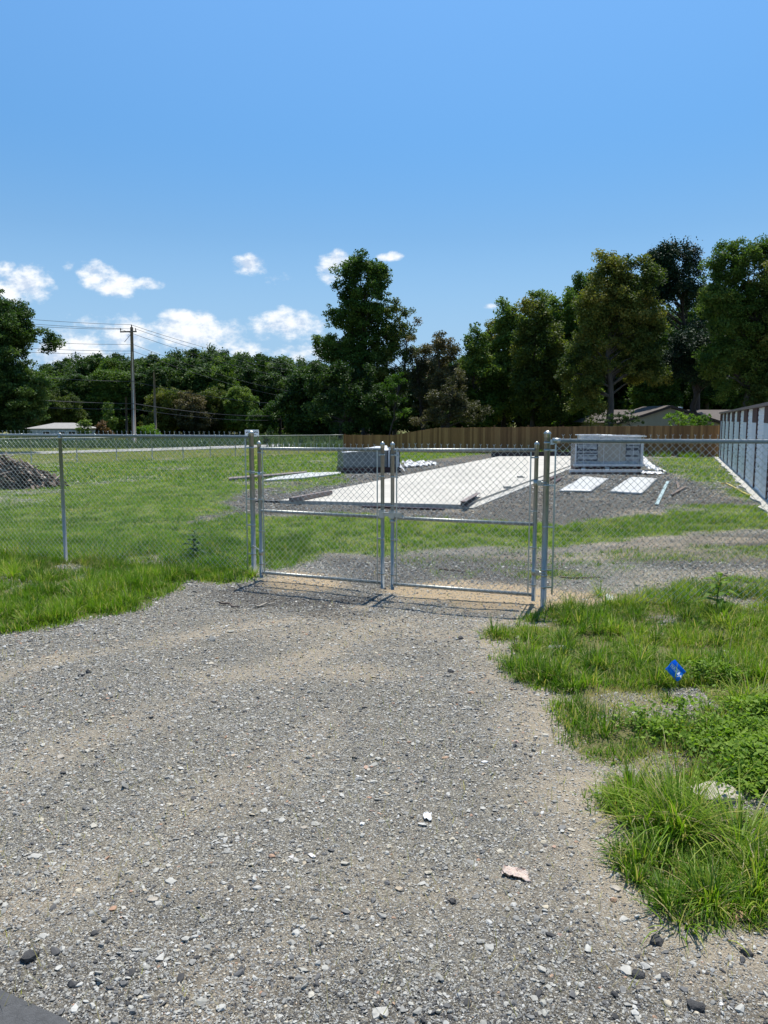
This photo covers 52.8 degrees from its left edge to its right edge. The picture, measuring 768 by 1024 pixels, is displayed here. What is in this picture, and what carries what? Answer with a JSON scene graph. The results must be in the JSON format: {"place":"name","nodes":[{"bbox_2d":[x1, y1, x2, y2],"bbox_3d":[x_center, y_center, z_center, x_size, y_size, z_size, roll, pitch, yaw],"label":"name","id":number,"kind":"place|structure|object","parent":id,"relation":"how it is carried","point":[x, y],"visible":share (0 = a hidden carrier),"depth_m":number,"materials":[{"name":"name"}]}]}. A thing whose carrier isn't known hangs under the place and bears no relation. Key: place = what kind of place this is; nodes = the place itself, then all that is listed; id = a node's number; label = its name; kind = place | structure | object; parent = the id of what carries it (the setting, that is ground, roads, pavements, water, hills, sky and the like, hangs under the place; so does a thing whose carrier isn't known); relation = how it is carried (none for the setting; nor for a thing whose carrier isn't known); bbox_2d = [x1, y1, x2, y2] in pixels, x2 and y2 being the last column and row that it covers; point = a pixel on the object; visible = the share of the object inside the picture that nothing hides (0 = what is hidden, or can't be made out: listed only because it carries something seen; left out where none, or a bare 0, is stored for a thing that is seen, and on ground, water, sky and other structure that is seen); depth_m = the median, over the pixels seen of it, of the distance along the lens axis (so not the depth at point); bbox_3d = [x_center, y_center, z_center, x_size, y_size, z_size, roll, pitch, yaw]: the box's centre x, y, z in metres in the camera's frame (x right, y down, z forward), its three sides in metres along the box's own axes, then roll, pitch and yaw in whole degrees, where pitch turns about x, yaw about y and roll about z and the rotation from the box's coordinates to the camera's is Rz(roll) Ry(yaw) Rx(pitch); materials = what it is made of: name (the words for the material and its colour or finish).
{"place":"outdoors","nodes":[
{"label":"outdoors","id":0,"kind":"place"},
{"bbox_2d":[0,529,312,634],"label":"grass","id":1,"kind":"structure","parent":0,"point":[228,572],"depth_m":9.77,"materials":[{"name":"green plant"}]},
{"bbox_2d":[0,442,336,453],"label":"road","id":2,"kind":"structure","parent":0,"point":[154,449],"depth_m":61.94,"materials":[{"name":"grey asphalt"}]},
{"bbox_2d":[0,447,742,482],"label":"field grass","id":3,"kind":"structure","parent":0,"point":[283,469],"depth_m":37.82,"materials":[{"name":"green plant"}]},
{"bbox_2d":[0,426,767,1023],"bbox_3d":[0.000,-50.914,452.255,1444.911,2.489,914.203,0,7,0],"label":"ground","id":4,"kind":"structure","parent":0,"point":[562,806],"depth_m":4.03,"materials":[{"name":"grey gravel"}]},
{"bbox_2d":[0,555,42,579],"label":"coarse grass tuft","id":5,"kind":"object","parent":4,"relation":"on","point":[11,572],"visible":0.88,"depth_m":9.37,"materials":[{"name":"green plant"}]},
{"bbox_2d":[19,949,39,963],"bbox_3d":[-1.285,1.613,2.806,0.047,0.027,0.061,6,9,40],"label":"asphalt lump","id":6,"kind":"object","parent":4,"relation":"on","point":[29,955],"visible":0.95,"depth_m":2.79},
{"bbox_2d":[0,289,66,433],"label":"tree","id":7,"kind":"object","parent":4,"relation":"on","point":[23,393],"visible":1,"depth_m":54.41,"materials":[{"name":"green plant"}]},
{"bbox_2d":[0,449,68,489],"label":"debris pile","id":8,"kind":"object","parent":4,"relation":"on","point":[11,471],"visible":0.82,"depth_m":23.78,"materials":[{"name":"grey wood"}]},
{"bbox_2d":[0,990,70,1023],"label":"asphalt road edge","id":9,"kind":"object","parent":4,"relation":"on","point":[15,1010],"visible":1,"depth_m":2.52,"materials":[{"name":"grey asphalt"}]},
{"bbox_2d":[40,360,73,378],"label":"woodland tree","id":10,"kind":"object","parent":4,"relation":"on","point":[56,371],"visible":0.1,"depth_m":126.27,"materials":[{"name":"green plant"}]},
{"bbox_2d":[25,423,95,441],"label":"bungalow","id":11,"kind":"object","parent":4,"relation":"on","point":[56,427],"visible":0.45,"depth_m":91.91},
{"bbox_2d":[37,387,87,424],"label":"tree","id":12,"kind":"object","parent":4,"relation":"on","point":[56,412],"visible":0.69,"depth_m":110.23,"materials":[{"name":"green plant"}]},
{"bbox_2d":[63,360,94,411],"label":"woodland tree","id":13,"kind":"object","parent":4,"relation":"on","point":[81,366],"visible":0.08,"depth_m":124.17,"materials":[{"name":"green plant"}]},
{"bbox_2d":[54,373,105,432],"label":"woodland tree","id":14,"kind":"object","parent":4,"relation":"on","point":[81,388],"visible":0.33,"depth_m":117.66,"materials":[{"name":"green plant"}]},
{"bbox_2d":[76,353,111,430],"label":"woodland tree","id":15,"kind":"object","parent":4,"relation":"on","point":[93,359],"visible":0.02,"depth_m":126.58,"materials":[{"name":"green plant"}]},
{"bbox_2d":[82,367,123,433],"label":"woodland tree","id":16,"kind":"object","parent":4,"relation":"on","point":[101,392],"visible":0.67,"depth_m":117.57,"materials":[{"name":"green plant"}]},
{"bbox_2d":[101,401,117,439],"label":"tree","id":17,"kind":"object","parent":4,"relation":"on","point":[108,418],"visible":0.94,"depth_m":103.83,"materials":[{"name":"green plant"}]},
{"bbox_2d":[95,357,127,430],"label":"woodland tree","id":18,"kind":"object","parent":4,"relation":"on","point":[107,363],"visible":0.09,"depth_m":124.85,"materials":[{"name":"green plant"}]},
{"bbox_2d":[101,368,144,434],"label":"woodland tree","id":19,"kind":"object","parent":4,"relation":"on","point":[119,375],"visible":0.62,"depth_m":118.39,"materials":[{"name":"green plant"}]},
{"bbox_2d":[0,430,255,571],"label":"chain link fence","id":20,"kind":"object","parent":4,"relation":"on","point":[250,435],"visible":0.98,"depth_m":10.26,"materials":[{"name":"metal"}]},
{"bbox_2d":[249,441,384,588],"bbox_3d":[-0.935,-0.009,9.097,2.055,1.660,0.389,5,8,34],"label":"gate leaf","id":21,"kind":"object","parent":20,"relation":"attached to","point":[262,540],"visible":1,"depth_m":8.96,"materials":[{"name":"metal"}]},
{"bbox_2d":[120,324,136,441],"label":"utility pole","id":22,"kind":"object","parent":4,"relation":"on","point":[131,331],"visible":0.89,"depth_m":70.97,"materials":[{"name":"wood"}]},
{"bbox_2d":[118,372,157,433],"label":"woodland tree","id":23,"kind":"object","parent":4,"relation":"on","point":[140,394],"visible":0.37,"depth_m":118.90,"materials":[{"name":"green plant"}]},
{"bbox_2d":[131,352,166,413],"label":"woodland tree","id":24,"kind":"object","parent":4,"relation":"on","point":[149,364],"visible":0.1,"depth_m":125.28,"materials":[{"name":"green plant"}]},
{"bbox_2d":[136,423,161,440],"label":"bush","id":25,"kind":"object","parent":4,"relation":"on","point":[148,429],"visible":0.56,"depth_m":86.95,"materials":[{"name":"green plant"}]},
{"bbox_2d":[141,365,177,434],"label":"woodland tree","id":26,"kind":"object","parent":4,"relation":"on","point":[163,377],"visible":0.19,"depth_m":118.26,"materials":[{"name":"green plant"}]},
{"bbox_2d":[137,385,186,438],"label":"tree","id":27,"kind":"object","parent":4,"relation":"on","point":[164,397],"visible":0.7,"depth_m":109.34,"materials":[{"name":"green plant"}]},
{"bbox_2d":[0,434,343,464],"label":"chain link fence","id":28,"kind":"object","parent":4,"relation":"on","point":[298,438],"visible":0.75,"depth_m":43.08,"materials":[{"name":"metal"}]},
{"bbox_2d":[168,364,196,434],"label":"woodland tree","id":29,"kind":"object","parent":4,"relation":"on","point":[180,383],"visible":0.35,"depth_m":119.83,"materials":[{"name":"green plant"}]},
{"bbox_2d":[164,356,201,434],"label":"woodland tree","id":30,"kind":"object","parent":4,"relation":"on","point":[186,360],"visible":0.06,"depth_m":124.18,"materials":[{"name":"green plant"}]},
{"bbox_2d":[169,390,219,438],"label":"tree","id":31,"kind":"object","parent":4,"relation":"on","point":[195,403],"visible":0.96,"depth_m":107.94,"materials":[{"name":"green plant"}]},
{"bbox_2d":[0,432,405,448],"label":"fence","id":32,"kind":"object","parent":4,"relation":"on","point":[280,439],"depth_m":69.80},
{"bbox_2d":[183,361,223,434],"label":"woodland tree","id":33,"kind":"object","parent":4,"relation":"on","point":[202,382],"visible":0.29,"depth_m":119.59,"materials":[{"name":"green plant"}]},
{"bbox_2d":[189,383,230,434],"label":"tree","id":34,"kind":"object","parent":4,"relation":"on","point":[217,409],"visible":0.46,"depth_m":110.55,"materials":[{"name":"green plant"}]},
{"bbox_2d":[205,359,241,434],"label":"woodland tree","id":35,"kind":"object","parent":4,"relation":"on","point":[221,369],"visible":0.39,"depth_m":117.85,"materials":[{"name":"green plant"}]},
{"bbox_2d":[220,386,262,434],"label":"tree","id":36,"kind":"object","parent":4,"relation":"on","point":[234,407],"visible":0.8,"depth_m":108.67,"materials":[{"name":"green plant"}]},
{"bbox_2d":[232,363,263,433],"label":"woodland tree","id":37,"kind":"object","parent":4,"relation":"on","point":[247,373],"visible":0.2,"depth_m":121.04,"materials":[{"name":"green plant"}]},
{"bbox_2d":[253,371,285,433],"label":"woodland tree","id":38,"kind":"object","parent":4,"relation":"on","point":[270,380],"visible":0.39,"depth_m":119.50,"materials":[{"name":"green plant"}]},
{"bbox_2d":[245,400,302,434],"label":"tree","id":39,"kind":"object","parent":4,"relation":"on","point":[274,425],"visible":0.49,"depth_m":103.16,"materials":[{"name":"green plant"}]},
{"bbox_2d":[261,356,294,416],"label":"woodland tree","id":40,"kind":"object","parent":4,"relation":"on","point":[283,366],"visible":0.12,"depth_m":125.43,"materials":[{"name":"green plant"}]},
{"bbox_2d":[263,472,340,481],"bbox_3d":[-3.093,-1.322,28.688,1.244,0.100,5.478,3,7,23],"label":"white board","id":41,"kind":"object","parent":4,"relation":"on","point":[316,474],"visible":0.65,"depth_m":28.72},
{"bbox_2d":[270,365,343,436],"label":"background tree","id":42,"kind":"object","parent":4,"relation":"on","point":[291,402],"visible":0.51,"depth_m":93.19,"materials":[{"name":"green plant"}]},
{"bbox_2d":[311,248,400,434],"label":"tree","id":43,"kind":"object","parent":4,"relation":"on","point":[358,313],"visible":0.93,"depth_m":81.18,"materials":[{"name":"green plant"}]},
{"bbox_2d":[300,359,417,440],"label":"tree","id":44,"kind":"object","parent":4,"relation":"on","point":[360,404],"visible":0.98,"depth_m":76.26,"materials":[{"name":"green plant"}]},
{"bbox_2d":[337,445,404,472],"bbox_3d":[-0.558,-2.215,32.235,2.665,1.063,1.604,-1,7,-11],"label":"wrapped bundle","id":45,"kind":"object","parent":4,"relation":"on","point":[359,456],"visible":0.58,"depth_m":31.50,"materials":[{"name":"grey plastic"}]},
{"bbox_2d":[0,553,766,1023],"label":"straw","id":46,"kind":"object","parent":4,"relation":"on","point":[348,791],"visible":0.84,"depth_m":3.81,"materials":[{"name":"plant"}]},
{"bbox_2d":[43,550,731,778],"bbox_3d":[-1.266,0.983,7.743,2.050,0.142,9.551,-6,9,-41],"label":"thatch","id":47,"kind":"object","parent":4,"relation":"on","point":[630,704],"visible":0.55,"depth_m":5.19,"materials":[{"name":"beige plant"}]},
{"bbox_2d":[378,372,411,434],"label":"tree","id":48,"kind":"object","parent":4,"relation":"on","point":[393,396],"visible":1,"depth_m":73.08,"materials":[{"name":"green plant"}]},
{"bbox_2d":[373,297,423,434],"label":"tree","id":49,"kind":"object","parent":4,"relation":"on","point":[402,328],"visible":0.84,"depth_m":80.18,"materials":[{"name":"green plant"}]},
{"bbox_2d":[393,367,456,432],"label":"background tree","id":50,"kind":"object","parent":4,"relation":"on","point":[409,403],"visible":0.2,"depth_m":89.17,"materials":[{"name":"green plant"}]},
{"bbox_2d":[280,456,570,508],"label":"concrete slab","id":51,"kind":"structure","parent":4,"relation":"on","point":[506,478],"depth_m":23.56,"materials":[{"name":"white concrete"}]},
{"bbox_2d":[405,317,448,429],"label":"tree","id":52,"kind":"object","parent":4,"relation":"on","point":[420,383],"visible":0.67,"depth_m":78.18,"materials":[{"name":"green plant"}]},
{"bbox_2d":[426,330,473,427],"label":"tree","id":53,"kind":"object","parent":4,"relation":"on","point":[440,345],"visible":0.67,"depth_m":74.42,"materials":[{"name":"green plant"}]},
{"bbox_2d":[408,368,493,427],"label":"tree","id":54,"kind":"object","parent":4,"relation":"on","point":[457,406],"visible":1,"depth_m":68.89,"materials":[{"name":"green plant"}]},
{"bbox_2d":[457,322,508,427],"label":"tree","id":55,"kind":"object","parent":4,"relation":"on","point":[483,368],"visible":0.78,"depth_m":76.06,"materials":[{"name":"green plant"}]},
{"bbox_2d":[474,316,516,427],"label":"tree","id":56,"kind":"object","parent":4,"relation":"on","point":[492,351],"visible":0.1,"depth_m":81.81,"materials":[{"name":"green plant"}]},
{"bbox_2d":[501,865,530,881],"bbox_3d":[0.573,1.565,3.359,0.148,0.030,0.078,3,7,24],"label":"torn wrapper","id":57,"kind":"object","parent":4,"relation":"on","point":[508,871],"visible":0.99,"depth_m":3.35,"materials":[{"name":"white paper"}]},
{"bbox_2d":[489,296,545,426],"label":"tree","id":58,"kind":"object","parent":4,"relation":"on","point":[502,326],"visible":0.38,"depth_m":77.60,"materials":[{"name":"green plant"}]},
{"bbox_2d":[491,452,570,456],"bbox_3d":[11.388,-3.606,48.358,9.465,0.349,0.200,-1,7,-5],"label":"steel channel","id":59,"kind":"object","parent":4,"relation":"on","point":[496,454],"visible":0.33,"depth_m":48.20,"materials":[{"name":"grey metal"}]},
{"bbox_2d":[343,423,719,456],"bbox_3d":[8.826,-5.073,54.008,26.984,2.254,0.128,4,8,27],"label":"wooden fence","id":60,"kind":"object","parent":4,"relation":"on","point":[519,437],"visible":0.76,"depth_m":53.40,"materials":[{"name":"brown wood"}]},
{"bbox_2d":[506,316,570,426],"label":"background tree","id":61,"kind":"object","parent":4,"relation":"on","point":[518,421],"visible":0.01,"depth_m":88.86,"materials":[{"name":"green plant"}]},
{"bbox_2d":[508,295,577,426],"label":"tree","id":62,"kind":"object","parent":4,"relation":"on","point":[533,376],"visible":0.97,"depth_m":71.70,"materials":[{"name":"green plant"}]},
{"bbox_2d":[521,270,604,426],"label":"tree","id":63,"kind":"object","parent":4,"relation":"on","point":[580,281],"visible":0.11,"depth_m":80.96,"materials":[{"name":"green plant"}]},
{"bbox_2d":[538,287,605,426],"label":"tree","id":64,"kind":"object","parent":4,"relation":"on","point":[559,312],"visible":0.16,"depth_m":75.67,"materials":[{"name":"green plant"}]},
{"bbox_2d":[559,476,608,491],"bbox_3d":[6.656,-0.957,25.254,0.973,0.142,6.874,2,7,20],"label":"concrete slab","id":65,"kind":"object","parent":4,"relation":"on","point":[571,487],"visible":0.81,"depth_m":23.94,"materials":[{"name":"white concrete"}]},
{"bbox_2d":[570,334,627,426],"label":"background tree","id":66,"kind":"object","parent":4,"relation":"on","point":[605,388],"visible":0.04,"depth_m":89.05,"materials":[{"name":"green plant"}]},
{"bbox_2d":[569,434,646,473],"bbox_3d":[9.035,-2.360,31.296,3.431,1.551,1.833,0,7,0],"label":"wrapped bundle","id":67,"kind":"object","parent":4,"relation":"on","point":[584,466],"visible":0.68,"depth_m":30.90,"materials":[{"name":"grey plastic"}]},
{"bbox_2d":[553,248,673,426],"bbox_3d":[18.834,-13.021,63.191,10.042,16.377,6.441,0,7,0],"label":"tree","id":68,"kind":"object","parent":4,"relation":"on","point":[625,299],"visible":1,"depth_m":61.86,"materials":[{"name":"green plant"}]},
{"bbox_2d":[597,408,644,425],"bbox_3d":[17.707,-5.934,57.736,3.583,3.578,1.821,0,7,0],"label":"leafy bush","id":69,"kind":"object","parent":4,"relation":"on","point":[619,415],"visible":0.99,"depth_m":57.40,"materials":[{"name":"green plant"}]},
{"bbox_2d":[610,477,656,493],"bbox_3d":[8.053,-0.900,24.724,0.949,0.142,7.137,3,7,23],"label":"concrete slab","id":70,"kind":"object","parent":4,"relation":"on","point":[620,488],"visible":0.86,"depth_m":23.35,"materials":[{"name":"white concrete"}]},
{"bbox_2d":[578,762,697,843],"bbox_3d":[1.197,1.386,3.699,0.610,0.288,0.572,3,7,23],"label":"coarse grass tuft","id":71,"kind":"object","parent":4,"relation":"on","point":[624,819],"visible":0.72,"depth_m":3.75,"materials":[{"name":"green plant"}]},
{"bbox_2d":[603,635,674,667],"bbox_3d":[2.050,1.078,6.197,0.671,0.295,0.568,2,7,14],"label":"coarse grass tuft","id":72,"kind":"object","parent":4,"relation":"on","point":[638,656],"visible":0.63,"depth_m":6.17,"materials":[{"name":"green plant"}]},
{"bbox_2d":[573,405,727,426],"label":"house","id":73,"kind":"structure","parent":4,"relation":"on","point":[651,415],"depth_m":65.58,"materials":[{"name":"beige"}]},
{"bbox_2d":[615,304,691,409],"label":"background tree","id":74,"kind":"object","parent":4,"relation":"on","point":[624,403],"visible":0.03,"depth_m":87.76,"materials":[{"name":"green plant"}]},
{"bbox_2d":[540,430,767,606],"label":"chain link fence","id":75,"kind":"object","parent":4,"relation":"on","point":[548,442],"visible":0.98,"depth_m":7.86,"materials":[{"name":"metal"}]},
{"bbox_2d":[378,441,549,600],"bbox_3d":[0.829,0.074,8.322,1.878,1.679,0.142,3,7,22],"label":"gate leaf","id":76,"kind":"object","parent":75,"relation":"attached to","point":[393,515],"visible":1,"depth_m":8.29,"materials":[{"name":"metal"}]},
{"bbox_2d":[627,322,683,409],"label":"tree","id":77,"kind":"object","parent":4,"relation":"on","point":[652,395],"visible":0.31,"depth_m":79.66,"materials":[{"name":"green plant"}]},
{"bbox_2d":[639,234,708,409],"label":"pine tree","id":78,"kind":"object","parent":4,"relation":"on","point":[666,255],"visible":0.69,"depth_m":71.10,"materials":[{"name":"green plant"}]},
{"bbox_2d":[582,729,767,880],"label":"coarse grass tuft","id":79,"kind":"object","parent":4,"relation":"on","point":[677,793],"visible":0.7,"depth_m":3.68,"materials":[{"name":"green plant"}]},
{"bbox_2d":[665,660,685,681],"bbox_3d":[2.119,1.200,5.619,0.158,0.259,0.057,0,7,0],"label":"marker flag","id":80,"kind":"object","parent":4,"relation":"on","point":[679,672],"visible":0.96,"depth_m":5.62,"materials":[{"name":"blue plastic"}]},
{"bbox_2d":[594,654,767,816],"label":"creeping weeds","id":81,"kind":"object","parent":4,"relation":"on","point":[735,730],"visible":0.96,"depth_m":4.59,"materials":[{"name":"green plant"}]},
{"bbox_2d":[663,410,713,425],"bbox_3d":[21.774,-5.624,55.769,3.721,3.371,2.477,0,7,0],"label":"leafy bush","id":82,"kind":"object","parent":4,"relation":"on","point":[703,418],"visible":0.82,"depth_m":55.28,"materials":[{"name":"green plant"}]},
{"bbox_2d":[660,324,728,424],"bbox_3d":[26.132,-10.406,65.289,5.472,10.806,4.986,3,8,27],"label":"pine tree","id":83,"kind":"object","parent":4,"relation":"on","point":[683,360],"visible":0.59,"depth_m":64.32,"materials":[{"name":"green plant"}]},
{"bbox_2d":[634,834,767,956],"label":"coarse grass tuft","id":84,"kind":"object","parent":4,"relation":"on","point":[719,892],"visible":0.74,"depth_m":3.15,"materials":[{"name":"green plant"}]},
{"bbox_2d":[636,749,767,894],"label":"coarse grass tuft","id":85,"kind":"object","parent":4,"relation":"on","point":[752,823],"visible":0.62,"depth_m":3.59,"materials":[{"name":"green plant"}]},
{"bbox_2d":[685,282,739,409],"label":"tree","id":86,"kind":"object","parent":4,"relation":"on","point":[707,393],"visible":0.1,"depth_m":82.19,"materials":[{"name":"green plant"}]},
{"bbox_2d":[681,596,749,631],"bbox_3d":[3.130,0.904,7.207,0.646,0.317,0.747,-2,7,-19],"label":"coarse grass tuft","id":87,"kind":"object","parent":4,"relation":"on","point":[718,616],"visible":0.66,"depth_m":7.20,"materials":[{"name":"green plant"}]},
{"bbox_2d":[690,781,744,806],"bbox_3d":[1.710,1.464,4.005,0.252,0.068,0.180,-2,7,-17],"label":"pale stone","id":88,"kind":"object","parent":4,"relation":"on","point":[733,796],"visible":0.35,"depth_m":3.97,"materials":[{"name":"white stone"}]},
{"bbox_2d":[696,572,739,608],"bbox_3d":[3.290,0.806,7.562,0.416,0.443,0.422,0,7,0],"label":"broadleaf weed","id":89,"kind":"object","parent":4,"relation":"on","point":[716,586],"visible":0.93,"depth_m":7.57,"materials":[{"name":"green plant"}]},
{"bbox_2d":[682,833,767,912],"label":"coarse grass tuft","id":90,"kind":"object","parent":4,"relation":"on","point":[758,875],"visible":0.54,"depth_m":3.25,"materials":[{"name":"green plant"}]},
{"bbox_2d":[691,233,767,406],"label":"tree","id":91,"kind":"object","parent":4,"relation":"on","point":[740,306],"visible":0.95,"depth_m":59.82,"materials":[{"name":"green plant"}]},
{"bbox_2d":[701,662,767,708],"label":"coarse grass tuft","id":92,"kind":"object","parent":4,"relation":"on","point":[746,682],"visible":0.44,"depth_m":5.33,"materials":[{"name":"green plant"}]},
{"bbox_2d":[709,308,767,409],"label":"background tree","id":93,"kind":"object","parent":4,"relation":"on","point":[728,405],"visible":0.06,"depth_m":85.18,"materials":[{"name":"green plant"}]},
{"bbox_2d":[714,402,767,513],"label":"storage building","id":94,"kind":"structure","parent":4,"relation":"on","point":[751,421],"depth_m":25.46,"materials":[{"name":"white paint"}]},
{"bbox_2d":[745,411,752,481],"bbox_3d":[12.001,-2.135,25.453,0.044,2.374,2.193,3,7,21],"label":"door","id":95,"kind":"structure","parent":94,"relation":"in","point":[750,413],"depth_m":25.59,"materials":[{"name":"white paint"}]},
{"bbox_2d":[754,409,763,492],"bbox_3d":[10.574,-1.711,21.796,0.044,2.350,2.193,3,7,21],"label":"door","id":96,"kind":"structure","parent":94,"relation":"in","point":[761,412],"depth_m":21.91,"materials":[{"name":"white paint"}]},
{"bbox_2d":[741,252,767,406],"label":"tree","id":97,"kind":"object","parent":4,"relation":"on","point":[764,381],"visible":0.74,"depth_m":59.23,"materials":[{"name":"green plant"}]},
{"bbox_2d":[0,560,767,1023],"bbox_3d":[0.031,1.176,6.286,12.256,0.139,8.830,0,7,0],"label":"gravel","id":98,"kind":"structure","parent":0,"point":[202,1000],"depth_m":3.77,"materials":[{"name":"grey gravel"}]},
{"bbox_2d":[0,479,767,589],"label":"yard grass","id":99,"kind":"structure","parent":0,"point":[623,523],"depth_m":14.55,"materials":[{"name":"green plant"}]},
{"bbox_2d":[0,461,767,568],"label":"yard gravel","id":100,"kind":"structure","parent":0,"point":[559,487],"depth_m":18.87,"materials":[{"name":"grey gravel"}]},
{"bbox_2d":[0,0,767,401],"label":"sky","id":101,"kind":"structure","parent":0,"point":[196,172],"materials":[{"name":"blue"}]},
{"bbox_2d":[471,572,767,957],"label":"verge grass","id":102,"kind":"structure","parent":0,"point":[701,639],"depth_m":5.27,"materials":[{"name":"green plant"}]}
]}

